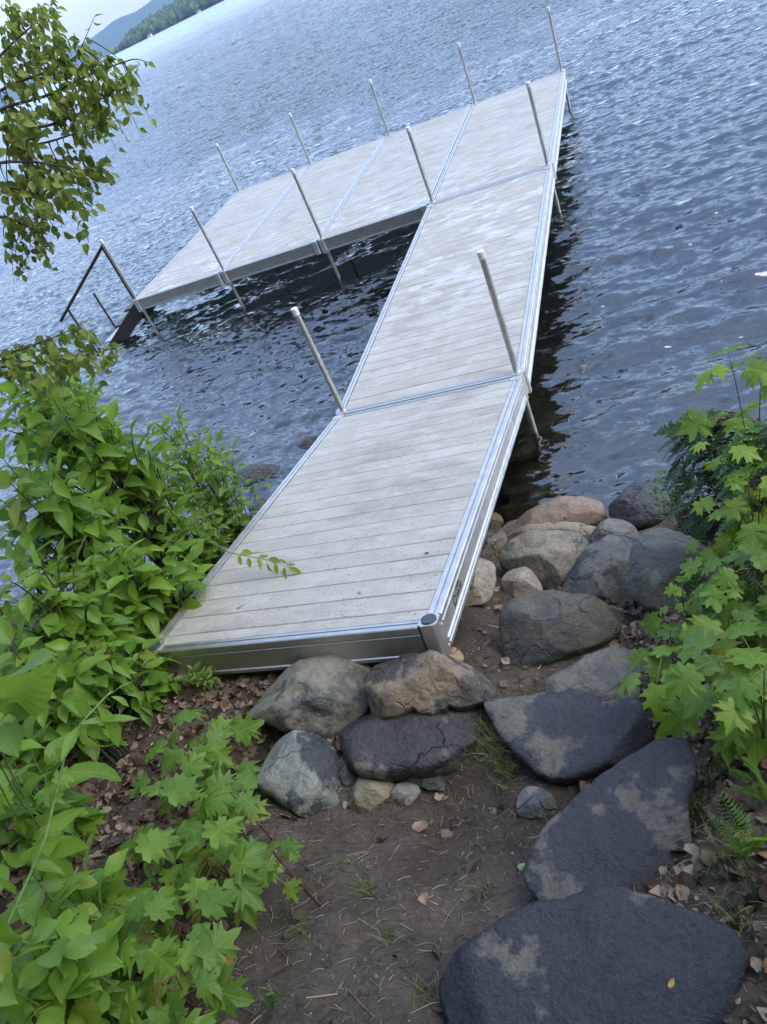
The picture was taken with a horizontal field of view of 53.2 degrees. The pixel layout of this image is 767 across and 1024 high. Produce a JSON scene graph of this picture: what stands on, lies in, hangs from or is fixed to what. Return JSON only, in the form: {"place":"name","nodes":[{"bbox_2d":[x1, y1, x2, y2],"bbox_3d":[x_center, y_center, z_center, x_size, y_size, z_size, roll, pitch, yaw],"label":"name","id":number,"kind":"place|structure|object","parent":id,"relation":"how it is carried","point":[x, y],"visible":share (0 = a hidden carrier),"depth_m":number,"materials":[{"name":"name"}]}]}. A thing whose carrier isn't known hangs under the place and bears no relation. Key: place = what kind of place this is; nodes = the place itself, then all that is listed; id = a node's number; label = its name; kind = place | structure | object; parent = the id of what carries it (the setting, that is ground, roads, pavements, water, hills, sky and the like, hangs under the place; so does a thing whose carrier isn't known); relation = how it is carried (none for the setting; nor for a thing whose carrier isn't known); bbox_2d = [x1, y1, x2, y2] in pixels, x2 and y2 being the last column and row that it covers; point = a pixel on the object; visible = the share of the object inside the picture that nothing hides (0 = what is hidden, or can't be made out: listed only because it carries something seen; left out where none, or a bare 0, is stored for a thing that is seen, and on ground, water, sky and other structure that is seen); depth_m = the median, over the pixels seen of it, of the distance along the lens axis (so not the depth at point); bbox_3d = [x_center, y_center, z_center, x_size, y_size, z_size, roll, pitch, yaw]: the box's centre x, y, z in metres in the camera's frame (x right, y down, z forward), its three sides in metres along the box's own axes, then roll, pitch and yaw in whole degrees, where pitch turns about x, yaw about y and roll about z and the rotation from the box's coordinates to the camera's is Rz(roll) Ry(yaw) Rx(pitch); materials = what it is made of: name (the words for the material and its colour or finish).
{"place":"outdoors","nodes":[
{"label":"outdoors","id":0,"kind":"place"},
{"bbox_2d":[0,0,150,88],"label":"sky","id":1,"kind":"structure","parent":0,"point":[79,17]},
{"bbox_2d":[0,0,173,107],"bbox_3d":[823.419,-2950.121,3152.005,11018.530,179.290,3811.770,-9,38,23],"label":"mountain","id":2,"kind":"structure","parent":0,"point":[111,35],"depth_m":4462.71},
{"bbox_2d":[0,0,766,1023],"bbox_3d":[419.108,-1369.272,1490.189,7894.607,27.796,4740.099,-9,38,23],"label":"ground","id":3,"kind":"structure","parent":0,"point":[600,440],"depth_m":10.15,"materials":[{"name":"soil"}]},
{"bbox_2d":[0,648,73,866],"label":"leafy shrub","id":4,"kind":"object","parent":3,"relation":"on","point":[24,696],"visible":0.92,"depth_m":2.12,"materials":[{"name":"green plant"}]},
{"bbox_2d":[0,712,104,891],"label":"leafy shrub","id":5,"kind":"object","parent":3,"relation":"on","point":[47,766],"visible":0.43,"depth_m":2.80,"materials":[{"name":"green plant"}]},
{"bbox_2d":[0,763,108,877],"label":"maple seedling","id":6,"kind":"object","parent":3,"relation":"on","point":[85,825],"visible":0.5,"depth_m":2.63,"materials":[{"name":"green plant"}]},
{"bbox_2d":[0,614,130,768],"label":"leafy shrub","id":7,"kind":"object","parent":3,"relation":"on","point":[65,717],"visible":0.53,"depth_m":3.12,"materials":[{"name":"green plant"}]},
{"bbox_2d":[0,679,139,922],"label":"willow sprig","id":8,"kind":"object","parent":3,"relation":"on","point":[68,845],"visible":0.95,"depth_m":2.21,"materials":[{"name":"green plant"}]},
{"bbox_2d":[0,885,140,1023],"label":"leafy shrub","id":9,"kind":"object","parent":3,"relation":"on","point":[68,967],"visible":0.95,"depth_m":1.89,"materials":[{"name":"green plant"}]},
{"bbox_2d":[0,437,140,613],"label":"leafy shrub","id":10,"kind":"object","parent":3,"relation":"on","point":[57,517],"visible":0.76,"depth_m":3.76,"materials":[{"name":"green plant"}]},
{"bbox_2d":[0,345,144,512],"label":"leafy shrub","id":11,"kind":"object","parent":3,"relation":"on","point":[7,387],"visible":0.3,"depth_m":4.59,"materials":[{"name":"green plant"}]},
{"bbox_2d":[0,529,148,688],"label":"leafy shrub","id":12,"kind":"object","parent":3,"relation":"on","point":[65,614],"visible":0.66,"depth_m":3.47,"materials":[{"name":"green plant"}]},
{"bbox_2d":[0,832,153,954],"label":"leafy shrub","id":13,"kind":"object","parent":3,"relation":"on","point":[84,885],"visible":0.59,"depth_m":2.26,"materials":[{"name":"green plant"}]},
{"bbox_2d":[0,0,156,414],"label":"overhanging tree","id":14,"kind":"object","parent":3,"relation":"on","point":[22,133],"visible":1,"depth_m":3.08,"materials":[{"name":"green plant"}]},
{"bbox_2d":[3,364,192,595],"bbox_3d":[-1.535,-0.078,4.493,0.628,1.817,0.549,-36,36,-13],"label":"leafy shrub","id":15,"kind":"object","parent":3,"relation":"on","point":[104,444],"visible":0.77,"depth_m":4.24,"materials":[{"name":"green plant"}]},
{"bbox_2d":[44,620,194,726],"bbox_3d":[-1.213,0.715,3.453,0.497,0.711,0.465,-31,35,-6],"label":"leafy shrub","id":16,"kind":"object","parent":3,"relation":"on","point":[144,691],"visible":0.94,"depth_m":3.47,"materials":[{"name":"green plant"}]},
{"bbox_2d":[91,890,185,1023],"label":"maple seedling","id":17,"kind":"object","parent":3,"relation":"on","point":[140,948],"visible":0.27,"depth_m":2.13,"materials":[{"name":"green plant"}]},
{"bbox_2d":[79,412,206,580],"bbox_3d":[-1.393,0.041,4.740,0.740,1.394,0.622,-29,35,-4],"label":"leafy shrub","id":18,"kind":"object","parent":3,"relation":"on","point":[145,483],"visible":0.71,"depth_m":4.47,"materials":[{"name":"green plant"}]},
{"bbox_2d":[99,239,193,391],"bbox_3d":[-3.466,-2.807,11.406,0.091,2.640,0.060,-9,38,23],"label":"dock post","id":19,"kind":"object","parent":3,"relation":"on","point":[101,241],"visible":0.93,"depth_m":11.31,"materials":[{"name":"metal"}]},
{"bbox_2d":[133,165,306,311],"bbox_3d":[-2.477,-4.596,12.524,1.524,0.175,4.490,-9,38,23],"label":"dock section","id":20,"kind":"object","parent":19,"relation":"attached to","point":[229,227],"visible":0.94,"depth_m":11.89,"materials":[{"name":"wood"}]},
{"bbox_2d":[59,245,155,389],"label":"dock steps","id":21,"kind":"structure","parent":20,"relation":"attached to","point":[126,326],"depth_m":11.75,"materials":[{"name":"brown metal"}]},
{"bbox_2d":[79,515,215,660],"bbox_3d":[-1.201,0.405,3.961,0.776,0.911,0.573,-31,35,-7],"label":"leafy shrub","id":22,"kind":"object","parent":3,"relation":"on","point":[161,598],"visible":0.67,"depth_m":3.87,"materials":[{"name":"green plant"}]},
{"bbox_2d":[85,823,223,939],"bbox_3d":[-0.737,1.236,2.414,0.352,0.331,0.429,-9,38,23],"label":"maple seedling","id":23,"kind":"object","parent":3,"relation":"on","point":[152,845],"visible":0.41,"depth_m":2.41,"materials":[{"name":"green plant"}]},
{"bbox_2d":[112,0,223,54],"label":"woodland","id":24,"kind":"object","parent":3,"relation":"on","point":[166,17],"visible":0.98,"depth_m":1235.81,"materials":[{"name":"green plant"}]},
{"bbox_2d":[115,882,235,1003],"bbox_3d":[-0.538,1.252,2.202,0.349,0.481,0.349,-40,37,-18],"label":"maple seedling","id":25,"kind":"object","parent":3,"relation":"on","point":[159,955],"visible":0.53,"depth_m":2.10,"materials":[{"name":"green plant"}]},
{"bbox_2d":[130,738,235,823],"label":"maple seedling","id":26,"kind":"object","parent":3,"relation":"on","point":[193,763],"visible":0.43,"depth_m":2.83,"materials":[{"name":"green plant"}]},
{"bbox_2d":[119,919,253,1023],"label":"maple seedling","id":27,"kind":"object","parent":3,"relation":"on","point":[207,976],"visible":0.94,"depth_m":1.91,"materials":[{"name":"green plant"}]},
{"bbox_2d":[148,404,235,535],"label":"leaved shrub","id":28,"kind":"object","parent":3,"relation":"on","point":[190,466],"visible":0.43,"depth_m":5.01,"materials":[{"name":"green plant"}]},
{"bbox_2d":[157,501,234,581],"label":"leaved shrub","id":29,"kind":"object","parent":3,"relation":"on","point":[212,554],"visible":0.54,"depth_m":4.53,"materials":[{"name":"green plant"}]},
{"bbox_2d":[133,772,269,879],"bbox_3d":[-0.621,1.117,2.644,0.358,0.435,0.373,3,44,35],"label":"maple seedling","id":30,"kind":"object","parent":3,"relation":"on","point":[177,788],"visible":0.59,"depth_m":2.61,"materials":[{"name":"green plant"}]},
{"bbox_2d":[186,661,219,689],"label":"herb","id":31,"kind":"object","parent":3,"relation":"on","point":[196,667],"visible":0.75,"depth_m":3.57,"materials":[{"name":"green plant"}]},
{"bbox_2d":[182,669,223,694],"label":"herb","id":32,"kind":"object","parent":3,"relation":"on","point":[206,679],"visible":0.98,"depth_m":3.54,"materials":[{"name":"green plant"}]},
{"bbox_2d":[158,709,264,791],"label":"maple seedling","id":33,"kind":"object","parent":3,"relation":"on","point":[215,737],"visible":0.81,"depth_m":3.06,"materials":[{"name":"green plant"}]},
{"bbox_2d":[176,436,272,554],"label":"leaved shrub","id":34,"kind":"object","parent":3,"relation":"on","point":[237,528],"visible":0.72,"depth_m":4.89,"materials":[{"name":"green plant"}]},
{"bbox_2d":[174,815,284,930],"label":"maple seedling","id":35,"kind":"object","parent":3,"relation":"on","point":[241,873],"visible":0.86,"depth_m":2.38,"materials":[{"name":"green plant"}]},
{"bbox_2d":[189,206,280,375],"bbox_3d":[-2.040,-2.981,10.844,0.091,2.765,0.060,-9,38,23],"label":"dock post","id":36,"kind":"object","parent":3,"relation":"on","point":[191,208],"visible":0.93,"depth_m":10.72,"materials":[{"name":"metal"}]},
{"bbox_2d":[199,771,272,839],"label":"maple seedling","id":37,"kind":"object","parent":3,"relation":"on","point":[243,782],"visible":0.79,"depth_m":2.61,"materials":[{"name":"green plant"}]},
{"bbox_2d":[232,463,292,501],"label":"shore stone","id":38,"kind":"object","parent":3,"relation":"on","point":[257,474],"visible":0.7,"depth_m":6.93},
{"bbox_2d":[257,835,320,906],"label":"maple seedling","id":39,"kind":"object","parent":3,"relation":"on","point":[269,871],"visible":1,"depth_m":2.30,"materials":[{"name":"green plant"}]},
{"bbox_2d":[257,730,341,818],"bbox_3d":[-0.332,1.069,3.121,0.340,0.233,0.336,-9,38,23],"label":"retaining stone","id":40,"kind":"object","parent":3,"relation":"on","point":[298,774],"visible":0.97,"depth_m":3.05,"materials":[{"name":"grey stone"}]},
{"bbox_2d":[244,655,370,738],"bbox_3d":[-0.316,0.827,3.352,0.607,0.324,0.360,-30,35,-5],"label":"retaining stone","id":41,"kind":"object","parent":3,"relation":"on","point":[324,696],"visible":0.92,"depth_m":3.25,"materials":[{"name":"stone"}]},
{"bbox_2d":[291,307,345,415],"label":"dock post","id":42,"kind":"object","parent":3,"relation":"on","point":[308,338],"visible":0.66,"depth_m":5.82,"materials":[{"name":"metal"}]},
{"bbox_2d":[336,165,555,414],"bbox_3d":[0.801,-2.299,7.460,1.524,0.175,4.490,-9,38,23],"label":"dock section","id":43,"kind":"object","parent":42,"relation":"attached to","point":[437,330],"visible":0.95,"depth_m":6.89,"materials":[{"name":"wood"}]},
{"bbox_2d":[288,113,364,289],"bbox_3d":[-0.999,-5.584,14.234,0.091,3.517,0.060,-9,38,23],"label":"dock post","id":44,"kind":"object","parent":3,"relation":"on","point":[310,163],"visible":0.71,"depth_m":13.62,"materials":[{"name":"metal"}]},
{"bbox_2d":[220,136,385,283],"bbox_3d":[-1.077,-4.822,11.920,1.524,0.175,4.490,-9,38,23],"label":"dock section","id":45,"kind":"object","parent":44,"relation":"attached to","point":[285,232],"visible":0.95,"depth_m":11.27,"materials":[{"name":"wood"}]},
{"bbox_2d":[290,168,367,343],"bbox_3d":[-0.657,-3.240,10.215,0.091,2.675,0.060,-9,38,23],"label":"dock post","id":46,"kind":"object","parent":3,"relation":"on","point":[292,170],"visible":0.94,"depth_m":10.08,"materials":[{"name":"metal"}]},
{"bbox_2d":[146,375,528,675],"bbox_3d":[-0.059,-0.079,4.634,1.529,0.182,2.875,-9,27,23],"label":"dock section","id":47,"kind":"object","parent":3,"relation":"on","point":[373,505],"visible":0.95,"depth_m":4.02,"materials":[{"name":"wood"}]},
{"bbox_2d":[208,540,300,578],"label":"overhanging sprig","id":48,"kind":"object","parent":47,"relation":"on","point":[275,560],"visible":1,"depth_m":3.96,"materials":[{"name":"green plant"}]},
{"bbox_2d":[337,756,355,785],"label":"retaining stone","id":49,"kind":"object","parent":3,"relation":"on","point":[346,775],"visible":0.76,"depth_m":3.08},
{"bbox_2d":[348,777,394,812],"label":"retaining stone","id":50,"kind":"object","parent":3,"relation":"on","point":[366,795],"visible":0.91,"depth_m":2.98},
{"bbox_2d":[0,563,766,1023],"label":"leaf litter","id":51,"kind":"object","parent":3,"relation":"on","point":[688,881],"visible":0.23,"depth_m":2.75,"materials":[{"name":"plant"}]},
{"bbox_2d":[368,79,419,223],"bbox_3d":[0.363,-5.886,13.572,0.091,3.332,0.060,-9,38,23],"label":"dock post","id":52,"kind":"object","parent":3,"relation":"on","point":[378,105],"visible":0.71,"depth_m":12.86,"materials":[{"name":"metal"}]},
{"bbox_2d":[318,104,470,252],"bbox_3d":[0.323,-5.048,11.316,1.524,0.175,4.490,-9,38,23],"label":"dock section","id":53,"kind":"object","parent":52,"relation":"attached to","point":[388,192],"visible":0.89,"depth_m":10.65,"materials":[{"name":"wood"}]},
{"bbox_2d":[24,530,766,1023],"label":"twig litter","id":54,"kind":"object","parent":3,"relation":"on","point":[416,876],"visible":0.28,"depth_m":2.46,"materials":[{"name":"wood"}]},
{"bbox_2d":[391,782,419,805],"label":"retaining stone","id":55,"kind":"object","parent":3,"relation":"on","point":[405,793],"visible":0.99,"depth_m":2.96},
{"bbox_2d":[341,710,481,782],"bbox_3d":[0.119,0.942,3.107,0.585,0.250,0.357,-9,38,23],"label":"retaining stone","id":56,"kind":"object","parent":3,"relation":"on","point":[412,744],"visible":0.74,"depth_m":3.01,"materials":[{"name":"stone"}]},
{"bbox_2d":[405,126,434,203],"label":"dock post","id":57,"kind":"object","parent":3,"relation":"on","point":[408,129],"visible":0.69,"depth_m":9.08,"materials":[{"name":"metal"}]},
{"bbox_2d":[406,775,444,791],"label":"retaining stone","id":58,"kind":"object","parent":3,"relation":"on","point":[436,783],"visible":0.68,"depth_m":2.97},
{"bbox_2d":[364,650,502,719],"bbox_3d":[0.209,0.728,3.128,0.582,0.269,0.272,-9,38,23],"label":"retaining stone","id":59,"kind":"object","parent":3,"relation":"on","point":[430,682],"visible":0.95,"depth_m":3.06,"materials":[{"name":"stone"}]},
{"bbox_2d":[464,558,495,606],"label":"shore boulder","id":60,"kind":"object","parent":3,"relation":"on","point":[481,589],"visible":0.69,"depth_m":3.79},
{"bbox_2d":[465,713,509,773],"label":"grass tuft","id":61,"kind":"object","parent":3,"relation":"on","point":[488,740],"visible":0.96,"depth_m":2.92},
{"bbox_2d":[479,530,507,558],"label":"shore stone","id":62,"kind":"object","parent":3,"relation":"on","point":[495,542],"visible":0.64,"depth_m":4.61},
{"bbox_2d":[467,735,529,790],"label":"grass tuft","id":63,"kind":"object","parent":3,"relation":"on","point":[501,768],"visible":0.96,"depth_m":2.86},
{"bbox_2d":[477,249,545,460],"bbox_3d":[0.973,-1.028,5.540,0.094,1.852,0.060,-9,38,23],"label":"dock post","id":64,"kind":"object","parent":3,"relation":"on","point":[481,255],"visible":0.79,"depth_m":5.39,"materials":[{"name":"metal"}]},
{"bbox_2d":[500,566,542,597],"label":"shore stone","id":65,"kind":"object","parent":3,"relation":"on","point":[519,581],"visible":0.85,"depth_m":4.00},
{"bbox_2d":[516,786,557,818],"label":"path stone","id":66,"kind":"object","parent":3,"relation":"on","point":[529,800],"visible":0.94,"depth_m":2.67,"materials":[{"name":"stone"}]},
{"bbox_2d":[498,529,588,588],"bbox_3d":[0.872,0.284,4.135,0.488,0.308,0.335,-9,38,23],"label":"shore boulder","id":67,"kind":"object","parent":3,"relation":"on","point":[548,558],"visible":0.87,"depth_m":4.04,"materials":[{"name":"stone"}]},
{"bbox_2d":[507,521,595,535],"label":"shore stone","id":68,"kind":"object","parent":3,"relation":"on","point":[581,528],"visible":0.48,"depth_m":4.84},
{"bbox_2d":[525,81,583,305],"bbox_3d":[2.088,-3.618,9.092,0.091,2.822,0.060,-9,38,23],"label":"dock post","id":69,"kind":"object","parent":3,"relation":"on","point":[534,110],"visible":0.77,"depth_m":9.00,"materials":[{"name":"metal"}]},
{"bbox_2d":[499,589,622,666],"bbox_3d":[0.756,0.524,3.284,0.508,0.304,0.376,-9,38,23],"label":"shore boulder","id":70,"kind":"object","parent":3,"relation":"on","point":[544,627],"visible":0.91,"depth_m":3.20,"materials":[{"name":"stone"}]},
{"bbox_2d":[514,496,607,527],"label":"shore boulder","id":71,"kind":"object","parent":3,"relation":"on","point":[587,510],"visible":0.61,"depth_m":4.95,"materials":[{"name":"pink stone"}]},
{"bbox_2d":[484,688,652,785],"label":"step slab","id":72,"kind":"structure","parent":3,"relation":"on","point":[566,736],"depth_m":2.77,"materials":[{"name":"stone"}]},
{"bbox_2d":[546,6,594,219],"bbox_3d":[3.097,-6.285,12.433,0.091,3.440,0.060,-9,38,23],"label":"dock post","id":73,"kind":"object","parent":3,"relation":"on","point":[567,98],"visible":0.72,"depth_m":12.31,"materials":[{"name":"metal"}]},
{"bbox_2d":[428,70,567,204],"bbox_3d":[1.722,-5.275,10.713,1.524,0.175,4.490,-9,38,23],"label":"dock section","id":74,"kind":"object","parent":73,"relation":"attached to","point":[497,140],"visible":0.88,"depth_m":10.28,"materials":[{"name":"wood"}]},
{"bbox_2d":[438,885,747,1023],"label":"step slab","id":75,"kind":"structure","parent":3,"relation":"on","point":[611,954],"depth_m":1.81,"materials":[{"name":"stone"}]},
{"bbox_2d":[545,646,649,700],"bbox_3d":[0.828,0.683,3.070,0.481,0.182,0.272,-9,38,23],"label":"shore boulder","id":76,"kind":"object","parent":3,"relation":"on","point":[600,674],"visible":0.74,"depth_m":3.00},
{"bbox_2d":[561,533,635,600],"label":"shore boulder","id":77,"kind":"object","parent":3,"relation":"on","point":[598,569],"visible":0.84,"depth_m":3.77,"materials":[{"name":"grey stone"}]},
{"bbox_2d":[523,737,696,900],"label":"step slab","id":78,"kind":"structure","parent":3,"relation":"on","point":[623,822],"depth_m":2.25,"materials":[{"name":"stone"}]},
{"bbox_2d":[587,518,638,542],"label":"shore stone","id":79,"kind":"object","parent":3,"relation":"on","point":[604,528],"visible":0.58,"depth_m":4.48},
{"bbox_2d":[608,481,672,529],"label":"shore boulder","id":80,"kind":"object","parent":3,"relation":"on","point":[631,505],"visible":0.81,"depth_m":4.69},
{"bbox_2d":[616,645,681,716],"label":"maple seedling","id":81,"kind":"object","parent":3,"relation":"on","point":[654,694],"visible":0.75,"depth_m":2.57,"materials":[{"name":"green plant"}]},
{"bbox_2d":[625,610,693,697],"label":"maple seedling","id":82,"kind":"object","parent":3,"relation":"on","point":[651,622],"visible":0.61,"depth_m":2.64,"materials":[{"name":"green plant"}]},
{"bbox_2d":[625,528,718,614],"bbox_3d":[1.225,0.272,3.293,0.359,0.309,0.399,-34,35,-11],"label":"shore boulder","id":83,"kind":"object","parent":3,"relation":"on","point":[658,557],"visible":0.76,"depth_m":3.21,"materials":[{"name":"stone"}]},
{"bbox_2d":[645,470,698,535],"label":"leaved shrub","id":84,"kind":"object","parent":3,"relation":"on","point":[655,491],"visible":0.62,"depth_m":4.05,"materials":[{"name":"green plant"}]},
{"bbox_2d":[658,576,697,622],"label":"maple seedling","id":85,"kind":"object","parent":3,"relation":"on","point":[674,589],"visible":0.84,"depth_m":2.73,"materials":[{"name":"green plant"}]},
{"bbox_2d":[653,408,760,540],"bbox_3d":[1.619,-0.184,3.788,0.493,1.016,0.584,-9,38,23],"label":"cedar shrub","id":86,"kind":"object","parent":3,"relation":"on","point":[700,532],"visible":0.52,"depth_m":3.64,"materials":[{"name":"green plant"}]},
{"bbox_2d":[652,620,766,766],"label":"maple seedling","id":87,"kind":"object","parent":3,"relation":"on","point":[687,710],"visible":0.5,"depth_m":2.30,"materials":[{"name":"green plant"}]},
{"bbox_2d":[689,738,732,803],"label":"grass tuft","id":88,"kind":"object","parent":3,"relation":"on","point":[710,771],"visible":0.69,"depth_m":2.37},
{"bbox_2d":[667,818,765,896],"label":"grass tuft","id":89,"kind":"object","parent":3,"relation":"on","point":[720,853],"visible":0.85,"depth_m":2.00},
{"bbox_2d":[684,520,752,573],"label":"maple seedling","id":90,"kind":"object","parent":3,"relation":"on","point":[721,546],"visible":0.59,"depth_m":2.90,"materials":[{"name":"green plant"}]},
{"bbox_2d":[673,580,766,663],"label":"maple seedling","id":91,"kind":"object","parent":3,"relation":"on","point":[711,621],"visible":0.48,"depth_m":2.54,"materials":[{"name":"green plant"}]},
{"bbox_2d":[674,343,766,509],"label":"maple sapling","id":92,"kind":"object","parent":3,"relation":"on","point":[694,423],"visible":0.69,"depth_m":3.00,"materials":[{"name":"green plant"}]},
{"bbox_2d":[679,550,766,647],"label":"maple seedling","id":93,"kind":"object","parent":3,"relation":"on","point":[690,566],"visible":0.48,"depth_m":2.56,"materials":[{"name":"green plant"}]},
{"bbox_2d":[688,441,766,602],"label":"maple sapling","id":94,"kind":"object","parent":3,"relation":"on","point":[739,452],"visible":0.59,"depth_m":2.86,"materials":[{"name":"green plant"}]},
{"bbox_2d":[698,870,766,942],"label":"grass tuft","id":95,"kind":"object","parent":3,"relation":"on","point":[740,920],"visible":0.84,"depth_m":1.85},
{"bbox_2d":[706,469,766,593],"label":"maple sapling","id":96,"kind":"object","parent":3,"relation":"on","point":[736,508],"visible":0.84,"depth_m":2.77,"materials":[{"name":"green plant"}]},
{"bbox_2d":[708,540,766,635],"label":"maple seedling","id":97,"kind":"object","parent":3,"relation":"on","point":[724,576],"visible":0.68,"depth_m":2.59,"materials":[{"name":"green plant"}]},
{"bbox_2d":[710,790,766,855],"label":"fern","id":98,"kind":"object","parent":3,"relation":"on","point":[753,843],"visible":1,"depth_m":1.91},
{"bbox_2d":[711,646,766,757],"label":"maple seedling","id":99,"kind":"object","parent":3,"relation":"on","point":[735,718],"visible":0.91,"depth_m":2.08,"materials":[{"name":"green plant"}]},
{"bbox_2d":[711,419,766,537],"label":"cedar shrub","id":100,"kind":"object","parent":3,"relation":"on","point":[754,434],"visible":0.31,"depth_m":2.88,"materials":[{"name":"green plant"}]},
{"bbox_2d":[728,756,766,802],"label":"fern","id":101,"kind":"object","parent":3,"relation":"on","point":[756,771],"visible":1,"depth_m":2.06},
{"bbox_2d":[0,0,766,549],"bbox_3d":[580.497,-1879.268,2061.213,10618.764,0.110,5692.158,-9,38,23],"label":"lake water","id":102,"kind":"structure","parent":0,"point":[186,28],"depth_m":23.38,"materials":[{"name":"liquid"}]},
{"bbox_2d":[294,436,318,457],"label":"shore stone","id":103,"kind":"object","parent":102,"relation":"in","point":[303,446],"visible":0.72,"depth_m":7.11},
{"bbox_2d":[157,597,705,1023],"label":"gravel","id":104,"kind":"structure","parent":0,"point":[308,869],"depth_m":2.52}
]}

